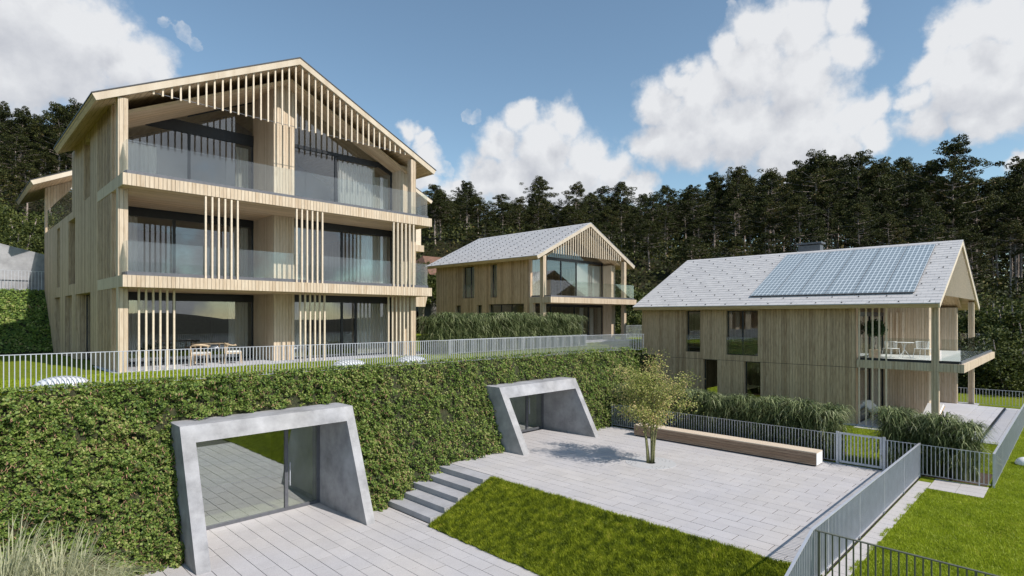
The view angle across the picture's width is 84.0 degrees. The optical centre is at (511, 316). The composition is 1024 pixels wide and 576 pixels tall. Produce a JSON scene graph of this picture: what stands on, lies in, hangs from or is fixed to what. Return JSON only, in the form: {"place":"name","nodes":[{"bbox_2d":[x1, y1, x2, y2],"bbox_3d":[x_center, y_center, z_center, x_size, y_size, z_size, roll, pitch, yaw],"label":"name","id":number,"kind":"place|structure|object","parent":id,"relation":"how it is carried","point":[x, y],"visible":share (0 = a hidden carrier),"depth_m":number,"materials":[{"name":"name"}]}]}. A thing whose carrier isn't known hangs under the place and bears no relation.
{"place":"outdoors","nodes":[
{"label":"outdoors","id":0,"kind":"place"},
{"bbox_2d":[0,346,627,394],"bbox_3d":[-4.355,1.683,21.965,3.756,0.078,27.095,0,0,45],"label":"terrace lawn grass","id":1,"kind":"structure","parent":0,"point":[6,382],"depth_m":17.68,"materials":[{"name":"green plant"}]},
{"bbox_2d":[136,503,538,575],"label":"forecourt","id":2,"kind":"structure","parent":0,"point":[318,539],"depth_m":14.27,"materials":[{"name":"concrete"}]},
{"bbox_2d":[169,403,374,575],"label":"concrete portal","id":3,"kind":"object","parent":2,"relation":"on","point":[234,468],"visible":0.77,"depth_m":17.09,"materials":[{"name":"grey concrete"}]},
{"bbox_2d":[388,464,492,522],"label":"concrete steps","id":4,"kind":"structure","parent":2,"relation":"on","point":[428,501],"depth_m":17.48,"materials":[{"name":"grey concrete"}]},
{"bbox_2d":[0,334,716,394],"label":"lawn","id":5,"kind":"structure","parent":0,"point":[33,363],"depth_m":19.88,"materials":[{"name":"green plant"}]},
{"bbox_2d":[0,288,59,354],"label":"ivy bank","id":6,"kind":"structure","parent":5,"relation":"on","point":[25,328],"depth_m":27.16,"materials":[{"name":"green plant"}]},
{"bbox_2d":[16,57,435,373],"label":"tall timber house","id":7,"kind":"structure","parent":5,"relation":"on","point":[184,212],"depth_m":22.46,"materials":[{"name":"wood"}]},
{"bbox_2d":[331,188,432,306],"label":"timber house","id":8,"kind":"structure","parent":5,"relation":"on","point":[422,198],"depth_m":35.69,"materials":[{"name":"beige wood"}]},
{"bbox_2d":[416,312,591,353],"bbox_3d":[0.023,0.726,29.173,2.962,1.947,12.110,0,0,45],"label":"grass hedge","id":9,"kind":"object","parent":5,"relation":"on","point":[447,326],"depth_m":27.60,"materials":[{"name":"green plant"}]},
{"bbox_2d":[449,335,586,354],"bbox_3d":[0.704,1.360,28.215,0.050,0.680,9.800,0,0,45],"label":"steel railing","id":10,"kind":"object","parent":5,"relation":"on","point":[585,340],"visible":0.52,"depth_m":27.64,"materials":[{"name":"grey metal"}]},
{"bbox_2d":[0,192,1023,522],"bbox_3d":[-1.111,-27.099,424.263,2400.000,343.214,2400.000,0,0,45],"label":"ground","id":11,"kind":"structure","parent":0,"point":[438,248],"depth_m":70.02,"materials":[{"name":"green plant"}]},
{"bbox_2d":[0,165,23,213],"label":"pine tree","id":12,"kind":"object","parent":11,"relation":"on","point":[9,186],"visible":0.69,"depth_m":64.50,"materials":[{"name":"green plant"}]},
{"bbox_2d":[0,101,26,159],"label":"pine tree","id":13,"kind":"object","parent":11,"relation":"on","point":[6,110],"visible":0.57,"depth_m":92.53,"materials":[{"name":"green plant"}]},
{"bbox_2d":[0,243,43,290],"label":"retaining wall","id":14,"kind":"structure","parent":11,"relation":"on","point":[22,260],"depth_m":28.99,"materials":[{"name":"concrete"}]},
{"bbox_2d":[0,133,43,189],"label":"pine tree","id":15,"kind":"object","parent":11,"relation":"on","point":[9,138],"visible":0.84,"depth_m":75.12,"materials":[{"name":"green plant"}]},
{"bbox_2d":[0,225,43,253],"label":"leafy bush","id":16,"kind":"object","parent":11,"relation":"on","point":[35,243],"visible":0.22,"depth_m":42.88,"materials":[{"name":"green plant"}]},
{"bbox_2d":[0,209,44,251],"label":"leafy bush","id":17,"kind":"object","parent":11,"relation":"on","point":[34,227],"visible":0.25,"depth_m":46.23,"materials":[{"name":"green plant"}]},
{"bbox_2d":[0,106,45,167],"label":"pine tree","id":18,"kind":"object","parent":11,"relation":"on","point":[22,115],"visible":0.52,"depth_m":92.75,"materials":[{"name":"green plant"}]},
{"bbox_2d":[4,163,46,221],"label":"pine tree","id":19,"kind":"object","parent":11,"relation":"on","point":[20,171],"visible":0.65,"depth_m":66.66,"materials":[{"name":"green plant"}]},
{"bbox_2d":[11,113,53,175],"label":"pine tree","id":20,"kind":"object","parent":11,"relation":"on","point":[36,118],"visible":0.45,"depth_m":94.43,"materials":[{"name":"green plant"}]},
{"bbox_2d":[27,153,63,174],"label":"pine tree","id":21,"kind":"object","parent":11,"relation":"on","point":[48,164],"visible":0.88,"depth_m":81.57,"materials":[{"name":"green plant"}]},
{"bbox_2d":[29,102,71,172],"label":"pine tree","id":22,"kind":"object","parent":11,"relation":"on","point":[56,108],"visible":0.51,"depth_m":91.86,"materials":[{"name":"green plant"}]},
{"bbox_2d":[42,98,82,155],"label":"pine tree","id":23,"kind":"object","parent":11,"relation":"on","point":[73,108],"visible":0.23,"depth_m":93.53,"materials":[{"name":"green plant"}]},
{"bbox_2d":[0,503,169,575],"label":"pale grass tuft","id":24,"kind":"object","parent":11,"relation":"on","point":[28,565],"visible":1,"depth_m":10.30,"materials":[{"name":"plant"}]},
{"bbox_2d":[0,346,646,575],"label":"ivy bank","id":25,"kind":"structure","parent":11,"relation":"on","point":[92,459],"depth_m":14.22,"materials":[{"name":"green plant"}]},
{"bbox_2d":[0,334,643,391],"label":"steel railing","id":26,"kind":"object","parent":25,"relation":"on","point":[619,340],"visible":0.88,"depth_m":18.34,"materials":[{"name":"grey metal"}]},
{"bbox_2d":[416,260,435,327],"bbox_3d":[-9.327,-1.954,56.170,7.627,7.253,7.884,0,0,-21],"label":"leafy bush","id":27,"kind":"object","parent":11,"relation":"on","point":[421,279],"visible":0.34,"depth_m":55.58,"materials":[{"name":"green plant"}]},
{"bbox_2d":[416,256,441,316],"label":"distant house","id":28,"kind":"structure","parent":11,"relation":"on","point":[430,308],"depth_m":58.32,"materials":[{"name":"ceramic"}]},
{"bbox_2d":[416,196,459,246],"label":"pine tree","id":29,"kind":"object","parent":11,"relation":"on","point":[435,205],"visible":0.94,"depth_m":71.34,"materials":[{"name":"green plant"}]},
{"bbox_2d":[450,180,484,232],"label":"pine tree","id":30,"kind":"object","parent":11,"relation":"on","point":[466,186],"visible":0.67,"depth_m":89.20,"materials":[{"name":"green plant"}]},
{"bbox_2d":[455,197,499,233],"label":"pine tree","id":31,"kind":"object","parent":11,"relation":"on","point":[480,207],"visible":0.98,"depth_m":73.90,"materials":[{"name":"green plant"}]},
{"bbox_2d":[462,219,507,245],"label":"pine tree","id":32,"kind":"object","parent":11,"relation":"on","point":[489,227],"visible":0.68,"depth_m":66.23,"materials":[{"name":"green plant"}]},
{"bbox_2d":[486,202,518,233],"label":"pine tree","id":33,"kind":"object","parent":11,"relation":"on","point":[504,207],"visible":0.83,"depth_m":82.16,"materials":[{"name":"green plant"}]},
{"bbox_2d":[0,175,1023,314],"bbox_3d":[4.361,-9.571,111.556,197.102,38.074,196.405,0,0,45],"label":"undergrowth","id":34,"kind":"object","parent":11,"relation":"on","point":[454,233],"visible":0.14,"depth_m":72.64,"materials":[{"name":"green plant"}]},
{"bbox_2d":[3,156,1023,293],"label":"wood","id":35,"kind":"object","parent":11,"relation":"on","point":[1005,261],"visible":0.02,"depth_m":152.95,"materials":[{"name":"green plant"}]},
{"bbox_2d":[515,207,554,226],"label":"pine tree","id":36,"kind":"object","parent":11,"relation":"on","point":[530,212],"visible":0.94,"depth_m":83.28,"materials":[{"name":"green plant"}]},
{"bbox_2d":[519,176,558,227],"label":"pine tree","id":37,"kind":"object","parent":11,"relation":"on","point":[536,189],"visible":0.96,"depth_m":84.72,"materials":[{"name":"green plant"}]},
{"bbox_2d":[548,205,590,225],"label":"pine tree","id":38,"kind":"object","parent":11,"relation":"on","point":[565,209],"visible":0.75,"depth_m":75.27,"materials":[{"name":"green plant"}]},
{"bbox_2d":[558,181,595,223],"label":"pine tree","id":39,"kind":"object","parent":11,"relation":"on","point":[580,191],"visible":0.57,"depth_m":86.60,"materials":[{"name":"green plant"}]},
{"bbox_2d":[588,185,620,231],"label":"pine tree","id":40,"kind":"object","parent":11,"relation":"on","point":[602,198],"visible":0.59,"depth_m":89.81,"materials":[{"name":"green plant"}]},
{"bbox_2d":[607,182,636,251],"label":"pine tree","id":41,"kind":"object","parent":11,"relation":"on","point":[622,187],"visible":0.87,"depth_m":90.22,"materials":[{"name":"green plant"}]},
{"bbox_2d":[620,212,653,257],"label":"pine tree","id":42,"kind":"object","parent":11,"relation":"on","point":[631,220],"visible":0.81,"depth_m":77.68,"materials":[{"name":"green plant"}]},
{"bbox_2d":[622,221,669,269],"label":"pine tree","id":43,"kind":"object","parent":11,"relation":"on","point":[650,226],"visible":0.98,"depth_m":69.53,"materials":[{"name":"green plant"}]},
{"bbox_2d":[635,194,671,258],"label":"pine tree","id":44,"kind":"object","parent":11,"relation":"on","point":[654,206],"visible":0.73,"depth_m":83.43,"materials":[{"name":"green plant"}]},
{"bbox_2d":[646,213,683,253],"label":"pine tree","id":45,"kind":"object","parent":11,"relation":"on","point":[667,222],"visible":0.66,"depth_m":82.82,"materials":[{"name":"green plant"}]},
{"bbox_2d":[648,184,686,260],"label":"pine tree","id":46,"kind":"object","parent":11,"relation":"on","point":[670,201],"visible":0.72,"depth_m":86.11,"materials":[{"name":"green plant"}]},
{"bbox_2d":[672,236,713,264],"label":"pine tree","id":47,"kind":"object","parent":11,"relation":"on","point":[688,242],"visible":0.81,"depth_m":66.16,"materials":[{"name":"green plant"}]},
{"bbox_2d":[674,184,715,245],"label":"pine tree","id":48,"kind":"object","parent":11,"relation":"on","point":[700,211],"visible":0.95,"depth_m":86.82,"materials":[{"name":"green plant"}]},
{"bbox_2d":[681,216,717,256],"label":"pine tree","id":49,"kind":"object","parent":11,"relation":"on","point":[696,221],"visible":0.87,"depth_m":82.67,"materials":[{"name":"green plant"}]},
{"bbox_2d":[693,171,735,254],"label":"pine tree","id":50,"kind":"object","parent":11,"relation":"on","point":[716,186],"visible":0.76,"depth_m":94.21,"materials":[{"name":"green plant"}]},
{"bbox_2d":[705,235,754,258],"bbox_3d":[24.710,-5.439,64.119,5.880,7.538,5.567,0,0,8],"label":"pine tree","id":51,"kind":"object","parent":11,"relation":"on","point":[734,244],"visible":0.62,"depth_m":63.86,"materials":[{"name":"green plant"}]},
{"bbox_2d":[713,200,755,238],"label":"pine tree","id":52,"kind":"object","parent":11,"relation":"on","point":[734,206],"visible":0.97,"depth_m":81.99,"materials":[{"name":"green plant"}]},
{"bbox_2d":[708,165,763,232],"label":"pine tree","id":53,"kind":"object","parent":11,"relation":"on","point":[740,182],"visible":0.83,"depth_m":92.61,"materials":[{"name":"green plant"}]},
{"bbox_2d":[743,197,789,253],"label":"pine tree","id":54,"kind":"object","parent":11,"relation":"on","point":[769,203],"visible":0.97,"depth_m":77.42,"materials":[{"name":"green plant"}]},
{"bbox_2d":[745,232,793,254],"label":"pine tree","id":55,"kind":"object","parent":11,"relation":"on","point":[761,240],"visible":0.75,"depth_m":69.41,"materials":[{"name":"green plant"}]},
{"bbox_2d":[743,167,798,250],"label":"pine tree","id":56,"kind":"object","parent":11,"relation":"on","point":[766,185],"visible":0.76,"depth_m":85.55,"materials":[{"name":"green plant"}]},
{"bbox_2d":[777,192,825,249],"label":"pine tree","id":57,"kind":"object","parent":11,"relation":"on","point":[798,200],"visible":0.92,"depth_m":74.51,"materials":[{"name":"green plant"}]},
{"bbox_2d":[773,161,832,242],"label":"pine tree","id":58,"kind":"object","parent":11,"relation":"on","point":[800,165],"visible":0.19,"depth_m":92.93,"materials":[{"name":"green plant"}]},
{"bbox_2d":[778,149,852,239],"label":"pine tree","id":59,"kind":"object","parent":11,"relation":"on","point":[817,165],"visible":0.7,"depth_m":84.70,"materials":[{"name":"green plant"}]},
{"bbox_2d":[788,217,843,252],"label":"pine tree","id":60,"kind":"object","parent":11,"relation":"on","point":[819,233],"visible":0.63,"depth_m":67.68,"materials":[{"name":"green plant"}]},
{"bbox_2d":[802,183,849,248],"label":"pine tree","id":61,"kind":"object","parent":11,"relation":"on","point":[827,197],"visible":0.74,"depth_m":82.91,"materials":[{"name":"green plant"}]},
{"bbox_2d":[799,154,868,248],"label":"pine tree","id":62,"kind":"object","parent":11,"relation":"on","point":[839,161],"visible":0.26,"depth_m":90.69,"materials":[{"name":"green plant"}]},
{"bbox_2d":[831,202,881,247],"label":"pine tree","id":63,"kind":"object","parent":11,"relation":"on","point":[858,217],"visible":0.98,"depth_m":69.87,"materials":[{"name":"green plant"}]},
{"bbox_2d":[823,149,896,243],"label":"pine tree","id":64,"kind":"object","parent":11,"relation":"on","point":[855,161],"visible":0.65,"depth_m":84.06,"materials":[{"name":"green plant"}]},
{"bbox_2d":[838,194,882,246],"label":"pine tree","id":65,"kind":"object","parent":11,"relation":"on","point":[868,203],"visible":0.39,"depth_m":75.18,"materials":[{"name":"green plant"}]},
{"bbox_2d":[842,156,915,243],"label":"pine tree","id":66,"kind":"object","parent":11,"relation":"on","point":[881,163],"visible":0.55,"depth_m":82.74,"materials":[{"name":"green plant"}]},
{"bbox_2d":[864,212,912,246],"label":"pine tree","id":67,"kind":"object","parent":11,"relation":"on","point":[887,219],"visible":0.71,"depth_m":70.06,"materials":[{"name":"green plant"}]},
{"bbox_2d":[871,157,943,243],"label":"pine tree","id":68,"kind":"object","parent":11,"relation":"on","point":[905,165],"visible":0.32,"depth_m":93.75,"materials":[{"name":"green plant"}]},
{"bbox_2d":[892,189,946,242],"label":"pine tree","id":69,"kind":"object","parent":11,"relation":"on","point":[921,198],"visible":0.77,"depth_m":75.97,"materials":[{"name":"green plant"}]},
{"bbox_2d":[893,158,965,242],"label":"pine tree","id":70,"kind":"object","parent":11,"relation":"on","point":[921,169],"visible":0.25,"depth_m":85.66,"materials":[{"name":"green plant"}]},
{"bbox_2d":[903,212,964,243],"bbox_3d":[47.351,-5.676,63.858,5.359,11.826,5.730,0,0,-14],"label":"pine tree","id":71,"kind":"object","parent":11,"relation":"on","point":[935,230],"visible":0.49,"depth_m":63.17,"materials":[{"name":"green plant"}]},
{"bbox_2d":[926,199,980,252],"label":"pine tree","id":72,"kind":"object","parent":11,"relation":"on","point":[949,207],"visible":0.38,"depth_m":80.43,"materials":[{"name":"green plant"}]},
{"bbox_2d":[903,133,1005,249],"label":"pine tree","id":73,"kind":"object","parent":11,"relation":"on","point":[953,149],"visible":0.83,"depth_m":81.03,"materials":[{"name":"green plant"}]},
{"bbox_2d":[947,176,1008,283],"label":"pine tree","id":74,"kind":"object","parent":11,"relation":"on","point":[983,192],"visible":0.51,"depth_m":85.55,"materials":[{"name":"green plant"}]},
{"bbox_2d":[959,231,1001,286],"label":"pine tree","id":75,"kind":"object","parent":11,"relation":"on","point":[975,254],"visible":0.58,"depth_m":66.39,"materials":[{"name":"green plant"}]},
{"bbox_2d":[958,325,1023,395],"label":"leafy bush","id":76,"kind":"object","parent":11,"relation":"on","point":[1003,352],"visible":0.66,"depth_m":36.85,"materials":[{"name":"green plant"}]},
{"bbox_2d":[958,294,1023,351],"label":"leafy bush","id":77,"kind":"object","parent":11,"relation":"on","point":[979,322],"visible":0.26,"depth_m":42.84,"materials":[{"name":"green plant"}]},
{"bbox_2d":[958,354,1023,398],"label":"leafy bush","id":78,"kind":"object","parent":11,"relation":"on","point":[1001,377],"visible":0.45,"depth_m":36.79,"materials":[{"name":"green plant"}]},
{"bbox_2d":[958,293,1023,391],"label":"leafy bush","id":79,"kind":"object","parent":11,"relation":"on","point":[980,310],"visible":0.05,"depth_m":45.91,"materials":[{"name":"green plant"}]},
{"bbox_2d":[965,305,1023,375],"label":"leafy bush","id":80,"kind":"object","parent":11,"relation":"on","point":[1018,334],"visible":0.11,"depth_m":40.62,"materials":[{"name":"green plant"}]},
{"bbox_2d":[971,176,1023,290],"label":"pine tree","id":81,"kind":"object","parent":11,"relation":"on","point":[1003,195],"visible":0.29,"depth_m":94.82,"materials":[{"name":"green plant"}]},
{"bbox_2d":[981,219,1023,296],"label":"pine tree","id":82,"kind":"object","parent":11,"relation":"on","point":[1012,226],"visible":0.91,"depth_m":71.90,"materials":[{"name":"green plant"}]},
{"bbox_2d":[985,191,1023,293],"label":"pine tree","id":83,"kind":"object","parent":11,"relation":"on","point":[1013,204],"visible":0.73,"depth_m":81.08,"materials":[{"name":"green plant"}]},
{"bbox_2d":[985,156,1023,291],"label":"pine tree","id":84,"kind":"object","parent":11,"relation":"on","point":[1017,173],"visible":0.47,"depth_m":94.20,"materials":[{"name":"green plant"}]},
{"bbox_2d":[0,0,1023,277],"label":"sky","id":85,"kind":"structure","parent":0,"point":[496,96],"materials":[{"name":"blue"}]},
{"bbox_2d":[425,223,635,342],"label":"timber house","id":86,"kind":"structure","parent":0,"point":[565,270],"depth_m":39.97,"materials":[{"name":"beige wood"}]},
{"bbox_2d":[428,476,822,575],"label":"moss grass","id":87,"kind":"structure","parent":0,"point":[578,554],"depth_m":13.61,"materials":[{"name":"green plant"}]},
{"bbox_2d":[452,426,919,575],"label":"plaza","id":88,"kind":"structure","parent":0,"point":[780,509],"depth_m":17.02,"materials":[{"name":"concrete"}]},
{"bbox_2d":[484,377,598,455],"bbox_3d":[0.302,3.885,23.770,4.900,2.430,4.590,0,0,45],"label":"concrete portal","id":89,"kind":"object","parent":88,"relation":"on","point":[557,404],"visible":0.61,"depth_m":24.03,"materials":[{"name":"grey concrete"}]},
{"bbox_2d":[626,456,675,468],"bbox_3d":[4.736,5.011,19.437,1.700,0.039,1.700,0,0,45],"label":"tree grate","id":90,"kind":"object","parent":88,"relation":"on","point":[659,463],"visible":0.92,"depth_m":19.30,"materials":[{"name":"concrete"}]},
{"bbox_2d":[599,348,703,462],"bbox_3d":[4.783,3.050,19.543,3.292,3.910,3.579,0,0,45],"label":"multi stem tree","id":91,"kind":"object","parent":88,"relation":"on","point":[645,418],"visible":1,"depth_m":19.27,"materials":[{"name":"green plant"}]},
{"bbox_2d":[612,404,835,459],"bbox_3d":[7.804,4.500,22.704,9.240,1.000,0.050,0,0,45],"label":"steel railing","id":92,"kind":"object","parent":88,"relation":"on","point":[748,430],"visible":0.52,"depth_m":21.38,"materials":[{"name":"grey metal"}]},
{"bbox_2d":[836,431,885,470],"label":"garden gate","id":93,"kind":"structure","parent":92,"relation":"attached to","point":[882,466],"depth_m":18.95,"materials":[{"name":"metal"}]},
{"bbox_2d":[634,423,821,465],"bbox_3d":[7.824,4.768,21.584,7.050,0.465,0.600,0,0,45],"label":"long bench","id":94,"kind":"object","parent":88,"relation":"on","point":[789,453],"visible":0.89,"depth_m":20.77,"materials":[{"name":"wood"}]},
{"bbox_2d":[785,443,920,575],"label":"steel railing","id":95,"kind":"object","parent":88,"relation":"on","point":[856,515],"visible":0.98,"depth_m":12.60,"materials":[{"name":"grey metal"}]},
{"bbox_2d":[614,387,998,477],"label":"garden lawn","id":96,"kind":"structure","parent":0,"point":[984,399],"depth_m":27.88,"materials":[{"name":"green plant"}]},
{"bbox_2d":[615,424,992,486],"bbox_3d":[9.948,5.008,21.982,13.100,0.024,1.800,0,0,45],"label":"planting bed","id":97,"kind":"object","parent":96,"relation":"on","point":[984,478],"visible":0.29,"depth_m":17.63,"materials":[{"name":"grey plant"}]},
{"bbox_2d":[611,383,864,459],"bbox_3d":[8.409,4.000,23.260,10.559,2.001,2.832,0,0,45],"label":"grass hedge","id":98,"kind":"object","parent":97,"relation":"on","point":[809,415],"depth_m":21.57,"materials":[{"name":"green plant"}]},
{"bbox_2d":[859,406,1007,481],"bbox_3d":[13.448,4.003,18.398,4.123,1.994,2.970,0,0,45],"label":"grass hedge","id":99,"kind":"object","parent":97,"relation":"on","point":[901,424],"depth_m":17.89,"materials":[{"name":"green plant"}]},
{"bbox_2d":[633,240,994,431],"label":"solar timber house","id":100,"kind":"structure","parent":96,"relation":"on","point":[783,325],"depth_m":29.16,"materials":[{"name":"beige wood"}]},
{"bbox_2d":[863,319,887,357],"bbox_3d":[17.289,1.042,27.088,1.051,1.857,0.934,0,0,45],"label":"potted tree","id":101,"kind":"object","parent":100,"relation":"on","point":[875,332],"visible":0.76,"depth_m":26.92,"materials":[{"name":"green plant"}]},
{"bbox_2d":[854,406,1019,444],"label":"garden terrace","id":102,"kind":"structure","parent":96,"relation":"on","point":[1001,418],"depth_m":27.51,"materials":[{"name":"concrete"}]},
{"bbox_2d":[827,396,1023,575],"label":"lawn","id":103,"kind":"structure","parent":0,"point":[997,402],"depth_m":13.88,"materials":[{"name":"green plant"}]},
{"bbox_2d":[827,481,930,575],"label":"fence strip","id":104,"kind":"object","parent":103,"relation":"on","point":[872,536],"visible":0.88,"depth_m":13.40,"materials":[{"name":"concrete"}]},
{"bbox_2d":[815,530,998,575],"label":"steel railing","id":105,"kind":"object","parent":103,"relation":"on","point":[922,557],"visible":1,"depth_m":9.81,"materials":[{"name":"grey metal"}]},
{"bbox_2d":[885,440,990,485],"bbox_3d":[13.029,4.500,17.507,2.620,1.000,0.050,0,0,45],"label":"steel railing","id":106,"kind":"object","parent":103,"relation":"on","point":[939,461],"visible":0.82,"depth_m":17.27,"materials":[{"name":"grey metal"}]},
{"bbox_2d":[993,404,1023,487],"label":"steel railing","id":107,"kind":"object","parent":103,"relation":"on","point":[1006,444],"visible":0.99,"depth_m":19.50,"materials":[{"name":"grey metal"}]},
{"bbox_2d":[928,479,988,497],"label":"gate path","id":108,"kind":"structure","parent":0,"point":[963,488],"depth_m":16.51,"materials":[{"name":"concrete"}]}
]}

